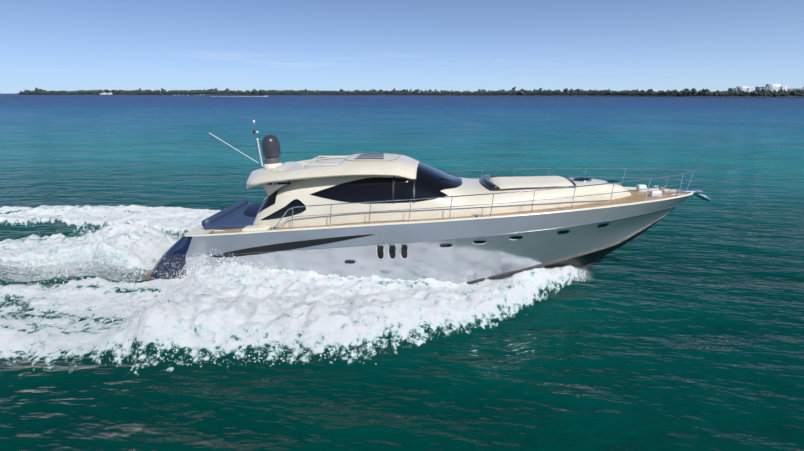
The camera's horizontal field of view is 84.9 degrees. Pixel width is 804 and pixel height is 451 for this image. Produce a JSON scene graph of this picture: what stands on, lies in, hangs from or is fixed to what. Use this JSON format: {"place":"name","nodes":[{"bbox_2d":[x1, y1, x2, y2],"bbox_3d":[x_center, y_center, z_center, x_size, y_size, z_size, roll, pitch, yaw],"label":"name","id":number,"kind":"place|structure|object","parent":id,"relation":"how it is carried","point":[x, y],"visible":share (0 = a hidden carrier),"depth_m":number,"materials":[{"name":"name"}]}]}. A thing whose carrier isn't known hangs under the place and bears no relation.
{"place":"outdoors","nodes":[
{"label":"outdoors","id":0,"kind":"place"},
{"bbox_2d":[0,94,803,450],"bbox_3d":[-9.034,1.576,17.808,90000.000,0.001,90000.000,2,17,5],"label":"sea water","id":1,"kind":"structure","parent":0,"point":[680,328],"depth_m":14.29,"materials":[{"name":"teal liquid"}]},
{"bbox_2d":[211,96,267,96],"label":"running boat","id":2,"kind":"object","parent":1,"relation":"on","point":[239,96],"visible":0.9,"depth_m":1036.12,"materials":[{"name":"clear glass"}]},
{"bbox_2d":[0,205,595,378],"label":"wake foam","id":3,"kind":"object","parent":1,"relation":"on","point":[213,301],"visible":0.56,"depth_m":13.33,"materials":[{"name":"white"}]},
{"bbox_2d":[146,120,709,286],"bbox_3d":[0.473,-0.632,16.182,20.179,6.680,5.272,-1,17,6],"label":"yacht","id":4,"kind":"object","parent":1,"relation":"on","point":[392,216],"visible":0.92,"depth_m":14.38,"materials":[{"name":"white plastic"}]},
{"bbox_2d":[0,0,803,93],"label":"sky","id":5,"kind":"structure","parent":0,"point":[48,45],"materials":[{"name":"blue"}]},
{"bbox_2d":[474,95,803,96],"bbox_3d":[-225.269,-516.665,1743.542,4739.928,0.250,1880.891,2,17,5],"label":"island ground","id":6,"kind":"structure","parent":0,"point":[645,95],"depth_m":1459.99,"materials":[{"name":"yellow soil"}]},
{"bbox_2d":[18,87,803,96],"bbox_3d":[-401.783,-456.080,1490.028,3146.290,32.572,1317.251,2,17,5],"label":"shore trees","id":7,"kind":"object","parent":6,"relation":"on","point":[688,92],"materials":[{"name":"green plant"}]},
{"bbox_2d":[728,86,752,91],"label":"building","id":8,"kind":"structure","parent":6,"relation":"on","point":[746,88],"depth_m":1412.45,"materials":[{"name":"white concrete"}]},
{"bbox_2d":[755,84,787,92],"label":"building","id":9,"kind":"structure","parent":6,"relation":"on","point":[772,87],"depth_m":1411.08,"materials":[{"name":"white concrete"}]}
]}

